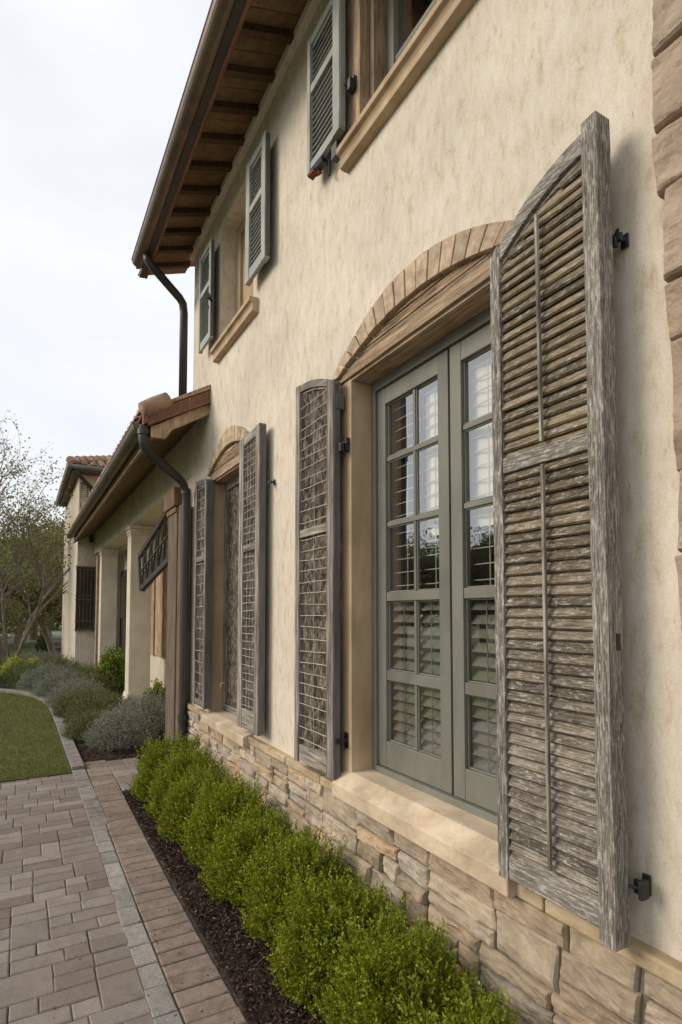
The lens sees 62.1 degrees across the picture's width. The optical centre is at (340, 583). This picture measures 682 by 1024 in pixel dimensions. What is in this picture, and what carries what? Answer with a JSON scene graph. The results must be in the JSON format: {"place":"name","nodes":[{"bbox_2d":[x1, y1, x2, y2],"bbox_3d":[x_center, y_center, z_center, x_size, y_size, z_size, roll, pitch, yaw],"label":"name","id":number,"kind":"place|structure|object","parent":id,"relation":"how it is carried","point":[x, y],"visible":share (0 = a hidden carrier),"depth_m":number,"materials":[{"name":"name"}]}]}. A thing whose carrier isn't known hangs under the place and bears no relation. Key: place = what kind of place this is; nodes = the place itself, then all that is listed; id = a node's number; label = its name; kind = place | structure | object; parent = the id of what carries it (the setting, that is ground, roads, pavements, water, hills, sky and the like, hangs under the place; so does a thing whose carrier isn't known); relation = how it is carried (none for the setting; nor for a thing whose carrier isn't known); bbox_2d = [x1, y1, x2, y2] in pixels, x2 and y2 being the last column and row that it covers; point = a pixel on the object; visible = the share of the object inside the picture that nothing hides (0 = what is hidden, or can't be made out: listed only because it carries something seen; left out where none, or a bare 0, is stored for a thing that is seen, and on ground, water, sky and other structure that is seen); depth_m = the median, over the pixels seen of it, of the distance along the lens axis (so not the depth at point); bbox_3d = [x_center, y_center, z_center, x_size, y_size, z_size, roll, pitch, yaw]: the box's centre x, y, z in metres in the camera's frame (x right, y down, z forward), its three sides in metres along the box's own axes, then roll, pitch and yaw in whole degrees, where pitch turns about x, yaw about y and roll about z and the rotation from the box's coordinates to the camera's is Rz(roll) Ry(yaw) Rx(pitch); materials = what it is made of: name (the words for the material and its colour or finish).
{"place":"outdoors","nodes":[
{"label":"outdoors","id":0,"kind":"place"},
{"bbox_2d":[0,645,34,659],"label":"lawn","id":1,"kind":"structure","parent":0,"point":[26,649],"depth_m":25.29,"materials":[{"name":"green plant"}]},
{"bbox_2d":[0,572,61,643],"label":"bare shrub tree","id":2,"kind":"object","parent":1,"relation":"on","point":[13,624],"visible":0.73,"depth_m":18.46,"materials":[{"name":"green plant"}]},
{"bbox_2d":[0,513,64,646],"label":"evergreen tree","id":3,"kind":"object","parent":1,"relation":"on","point":[15,644],"visible":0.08,"depth_m":26.15,"materials":[{"name":"green plant"}]},
{"bbox_2d":[0,411,73,661],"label":"sparse tree","id":4,"kind":"object","parent":1,"relation":"on","point":[19,544],"visible":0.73,"depth_m":15.29,"materials":[{"name":"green plant"}]},
{"bbox_2d":[34,629,47,653],"bbox_3d":[-11.238,2.163,21.343,0.624,1.123,0.634,-1,-3,20],"label":"conifer","id":5,"kind":"object","parent":1,"relation":"on","point":[41,641],"visible":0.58,"depth_m":21.23,"materials":[{"name":"green plant"}]},
{"bbox_2d":[0,692,70,781],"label":"lawn","id":6,"kind":"structure","parent":0,"point":[9,747],"depth_m":7.00,"materials":[{"name":"green plant"}]},
{"bbox_2d":[0,757,153,1023],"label":"paving","id":7,"kind":"structure","parent":0,"point":[33,990],"depth_m":2.98,"materials":[{"name":"grey stone"}]},
{"bbox_2d":[49,785,233,1022],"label":"leaf litter","id":8,"kind":"object","parent":7,"relation":"on","point":[139,921],"visible":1,"depth_m":2.81,"materials":[{"name":"brown plant"}]},
{"bbox_2d":[0,0,211,538],"label":"sky","id":9,"kind":"structure","parent":0,"point":[91,91],"materials":[{"name":"white"}]},
{"bbox_2d":[55,648,163,765],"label":"soil","id":10,"kind":"structure","parent":0,"point":[58,650],"depth_m":23.50,"materials":[{"name":"brown soil"}]},
{"bbox_2d":[0,524,63,653],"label":"slender tree","id":11,"kind":"object","parent":10,"relation":"on","point":[36,594],"visible":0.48,"depth_m":19.70,"materials":[{"name":"green plant"}]},
{"bbox_2d":[60,696,164,762],"bbox_3d":[-4.190,2.122,10.007,1.380,0.055,8.280,2,-3,-29],"label":"planting bed","id":12,"kind":"object","parent":10,"relation":"on","point":[105,752],"visible":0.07,"depth_m":6.54,"materials":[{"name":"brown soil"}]},
{"bbox_2d":[13,661,80,689],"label":"silver shrub","id":13,"kind":"object","parent":12,"relation":"on","point":[28,681],"visible":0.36,"depth_m":11.87,"materials":[{"name":"green plant"}]},
{"bbox_2d":[26,653,79,676],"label":"ground shrub","id":14,"kind":"object","parent":12,"relation":"on","point":[64,662],"visible":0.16,"depth_m":13.22,"materials":[{"name":"green plant"}]},
{"bbox_2d":[26,667,84,698],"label":"silver shrub","id":15,"kind":"object","parent":12,"relation":"on","point":[41,687],"visible":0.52,"depth_m":10.83,"materials":[{"name":"green plant"}]},
{"bbox_2d":[41,674,107,709],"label":"silver shrub","id":16,"kind":"object","parent":12,"relation":"on","point":[75,685],"visible":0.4,"depth_m":9.55,"materials":[{"name":"green plant"}]},
{"bbox_2d":[65,662,102,689],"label":"ground shrub","id":17,"kind":"object","parent":12,"relation":"on","point":[88,669],"visible":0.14,"depth_m":11.51,"materials":[{"name":"green plant"}]},
{"bbox_2d":[50,683,117,718],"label":"ground shrub","id":18,"kind":"object","parent":12,"relation":"on","point":[58,710],"visible":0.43,"depth_m":8.75,"materials":[{"name":"green plant"}]},
{"bbox_2d":[57,705,117,743],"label":"ground shrub","id":19,"kind":"object","parent":12,"relation":"on","point":[74,729],"visible":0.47,"depth_m":7.16,"materials":[{"name":"green plant"}]},
{"bbox_2d":[71,667,122,697],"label":"ground shrub","id":20,"kind":"object","parent":12,"relation":"on","point":[110,681],"visible":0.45,"depth_m":10.46,"materials":[{"name":"green plant"}]},
{"bbox_2d":[60,688,136,726],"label":"ground shrub","id":21,"kind":"object","parent":12,"relation":"on","point":[96,701],"visible":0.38,"depth_m":8.05,"materials":[{"name":"green plant"}]},
{"bbox_2d":[95,644,124,693],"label":"round shrub","id":22,"kind":"object","parent":12,"relation":"on","point":[115,663],"visible":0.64,"depth_m":10.67,"materials":[{"name":"green plant"}]},
{"bbox_2d":[81,702,159,751],"bbox_3d":[-2.661,1.695,6.881,0.906,0.549,1.073,2,-3,-29],"label":"silver shrub","id":23,"kind":"object","parent":12,"relation":"on","point":[94,739],"visible":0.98,"depth_m":6.68,"materials":[{"name":"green plant"}]},
{"bbox_2d":[102,688,165,740],"bbox_3d":[-2.562,1.664,7.380,1.136,0.687,0.959,1,-3,-14],"label":"silver shrub","id":24,"kind":"object","parent":12,"relation":"on","point":[161,723],"visible":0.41,"depth_m":7.22,"materials":[{"name":"green plant"}]},
{"bbox_2d":[141,677,165,727],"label":"round shrub","id":25,"kind":"object","parent":12,"relation":"on","point":[158,684],"visible":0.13,"depth_m":7.75,"materials":[{"name":"green plant"}]},
{"bbox_2d":[66,384,210,748],"bbox_3d":[-2.689,-0.526,9.945,3.403,5.291,9.703,2,-3,-29],"label":"porch","id":26,"kind":"object","parent":10,"relation":"on","point":[134,515],"visible":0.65,"depth_m":7.38,"materials":[{"name":"paint"}]},
{"bbox_2d":[119,569,126,658],"bbox_3d":[-4.832,0.970,12.769,0.050,2.600,1.850,2,-3,-29],"label":"door","id":27,"kind":"structure","parent":26,"relation":"in","point":[123,587],"depth_m":13.12,"materials":[{"name":"brown wood"}]},
{"bbox_2d":[122,789,424,1023],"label":"mulch bed","id":28,"kind":"object","parent":10,"relation":"on","point":[282,1006],"visible":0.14,"depth_m":2.70,"materials":[{"name":"brown wood"}]},
{"bbox_2d":[126,727,211,801],"bbox_3d":[-1.482,1.562,4.926,0.748,0.608,0.588,0,-3,-8],"label":"boxwood shrub","id":29,"kind":"object","parent":28,"relation":"on","point":[140,789],"visible":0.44,"depth_m":4.83,"materials":[{"name":"green plant"}]},
{"bbox_2d":[143,745,228,820],"bbox_3d":[-1.186,1.546,4.480,0.727,0.592,0.556,0,-3,0],"label":"boxwood shrub","id":30,"kind":"object","parent":28,"relation":"on","point":[174,767],"visible":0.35,"depth_m":4.41,"materials":[{"name":"green plant"}]},
{"bbox_2d":[153,762,248,842],"bbox_3d":[-0.934,1.553,4.049,0.760,0.532,0.574,0,-3,9],"label":"boxwood shrub","id":31,"kind":"object","parent":28,"relation":"on","point":[178,805],"visible":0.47,"depth_m":3.96,"materials":[{"name":"green plant"}]},
{"bbox_2d":[179,770,276,867],"bbox_3d":[-0.697,1.496,3.623,0.669,0.602,0.526,-1,-3,18],"label":"boxwood shrub","id":32,"kind":"object","parent":28,"relation":"on","point":[199,830],"visible":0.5,"depth_m":3.56,"materials":[{"name":"green plant"}]},
{"bbox_2d":[196,795,314,912],"bbox_3d":[-0.479,1.494,3.207,0.720,0.562,0.550,-1,-3,26],"label":"boxwood shrub","id":33,"kind":"object","parent":28,"relation":"on","point":[230,847],"visible":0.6,"depth_m":3.13,"materials":[{"name":"green plant"}]},
{"bbox_2d":[235,817,365,957],"bbox_3d":[-0.229,1.472,2.800,0.704,0.565,0.531,-2,-4,35],"label":"boxwood shrub","id":34,"kind":"object","parent":28,"relation":"on","point":[284,859],"visible":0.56,"depth_m":2.74,"materials":[{"name":"green plant"}]},
{"bbox_2d":[259,859,404,1022],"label":"boxwood shrub","id":35,"kind":"object","parent":28,"relation":"on","point":[292,949],"visible":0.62,"depth_m":2.33,"materials":[{"name":"green plant"}]},
{"bbox_2d":[313,893,493,1023],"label":"boxwood shrub","id":36,"kind":"object","parent":28,"relation":"on","point":[379,955],"visible":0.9,"depth_m":1.99,"materials":[{"name":"green plant"}]},
{"bbox_2d":[397,959,522,1023],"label":"boxwood shrub","id":37,"kind":"object","parent":28,"relation":"on","point":[478,1013],"visible":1,"depth_m":1.73,"materials":[{"name":"green plant"}]},
{"bbox_2d":[0,618,495,774],"bbox_3d":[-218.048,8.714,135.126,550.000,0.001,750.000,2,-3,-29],"label":"ground","id":38,"kind":"structure","parent":0,"point":[57,637],"depth_m":30.66,"materials":[{"name":"green plant"}]},
{"bbox_2d":[0,654,25,681],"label":"yellow shrub","id":39,"kind":"object","parent":38,"relation":"on","point":[9,662],"visible":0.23,"depth_m":13.16,"materials":[{"name":"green plant"}]},
{"bbox_2d":[0,654,43,674],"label":"ground shrub","id":40,"kind":"object","parent":38,"relation":"on","point":[4,661],"visible":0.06,"depth_m":14.02,"materials":[{"name":"green plant"}]},
{"bbox_2d":[0,658,57,687],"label":"ground shrub","id":41,"kind":"object","parent":38,"relation":"on","point":[12,676],"visible":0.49,"depth_m":12.44,"materials":[{"name":"green plant"}]},
{"bbox_2d":[0,609,61,630],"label":"wood","id":42,"kind":"object","parent":38,"relation":"on","point":[57,625],"visible":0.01,"depth_m":54.16,"materials":[{"name":"green plant"}]},
{"bbox_2d":[0,507,62,639],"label":"evergreen tree","id":43,"kind":"object","parent":38,"relation":"on","point":[34,636],"visible":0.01,"depth_m":34.80,"materials":[{"name":"green plant"}]},
{"bbox_2d":[0,507,64,644],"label":"evergreen tree","id":44,"kind":"object","parent":38,"relation":"on","point":[49,629],"visible":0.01,"depth_m":28.74,"materials":[{"name":"green plant"}]},
{"bbox_2d":[23,655,41,667],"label":"yellow shrub","id":45,"kind":"object","parent":38,"relation":"on","point":[34,659],"visible":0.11,"depth_m":13.34,"materials":[{"name":"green plant"}]},
{"bbox_2d":[6,530,63,635],"bbox_3d":[-14.516,0.109,29.918,8.498,6.143,7.427,2,-3,-29],"label":"evergreen tree","id":46,"kind":"object","parent":38,"relation":"on","point":[56,612],"depth_m":28.85,"materials":[{"name":"green plant"}]},
{"bbox_2d":[20,648,66,666],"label":"silver shrub","id":47,"kind":"object","parent":38,"relation":"on","point":[45,654],"visible":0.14,"depth_m":15.34,"materials":[{"name":"green plant"}]},
{"bbox_2d":[0,688,107,826],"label":"kerb","id":48,"kind":"structure","parent":38,"relation":"on","point":[96,816],"depth_m":5.62,"materials":[{"name":"concrete"}]},
{"bbox_2d":[55,455,110,676],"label":"tower","id":49,"kind":"structure","parent":38,"relation":"on","point":[81,475],"depth_m":13.60,"materials":[{"name":"paint"}]},
{"bbox_2d":[74,565,95,631],"bbox_3d":[-6.092,0.351,13.480,0.440,1.570,0.133,2,-3,-29],"label":"window","id":50,"kind":"structure","parent":49,"relation":"in","point":[85,576],"depth_m":13.44,"materials":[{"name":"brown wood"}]},
{"bbox_2d":[0,766,251,1023],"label":"joint sand","id":51,"kind":"structure","parent":38,"relation":"on","point":[215,962],"depth_m":2.93,"materials":[{"name":"grey sand"}]},
{"bbox_2d":[91,824,183,1023],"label":"path strip","id":52,"kind":"object","parent":51,"relation":"on","point":[161,1004],"visible":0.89,"depth_m":2.78,"materials":[{"name":"stone"}]},
{"bbox_2d":[84,760,248,1023],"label":"path border","id":53,"kind":"object","parent":51,"relation":"on","point":[196,991],"visible":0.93,"depth_m":2.94,"materials":[{"name":"stone"}]},
{"bbox_2d":[131,0,681,1023],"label":"villa","id":54,"kind":"object","parent":38,"relation":"on","point":[429,252],"visible":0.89,"depth_m":2.40,"materials":[{"name":"paint"}]},
{"bbox_2d":[220,475,238,715],"bbox_3d":[-0.816,0.089,4.759,0.152,2.060,0.950,2,-3,-29],"label":"window","id":55,"kind":"structure","parent":54,"relation":"in","point":[231,514],"depth_m":5.04,"materials":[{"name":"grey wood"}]},
{"bbox_2d":[236,217,253,312],"bbox_3d":[-0.726,-2.704,4.859,0.080,1.110,0.820,2,-3,-29],"label":"window","id":56,"kind":"structure","parent":54,"relation":"in","point":[243,291],"depth_m":5.11,"materials":[{"name":"wood"}]},
{"bbox_2d":[386,0,436,74],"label":"window","id":57,"kind":"structure","parent":54,"relation":"in","point":[395,45],"depth_m":3.00,"materials":[{"name":"green paint"}]},
{"bbox_2d":[371,307,514,824],"bbox_3d":[0.504,-0.079,2.507,0.109,2.056,1.222,2,-3,-29],"label":"window","id":58,"kind":"structure","parent":54,"relation":"in","point":[455,371],"depth_m":2.54,"materials":[{"name":"green paint"}]}
]}

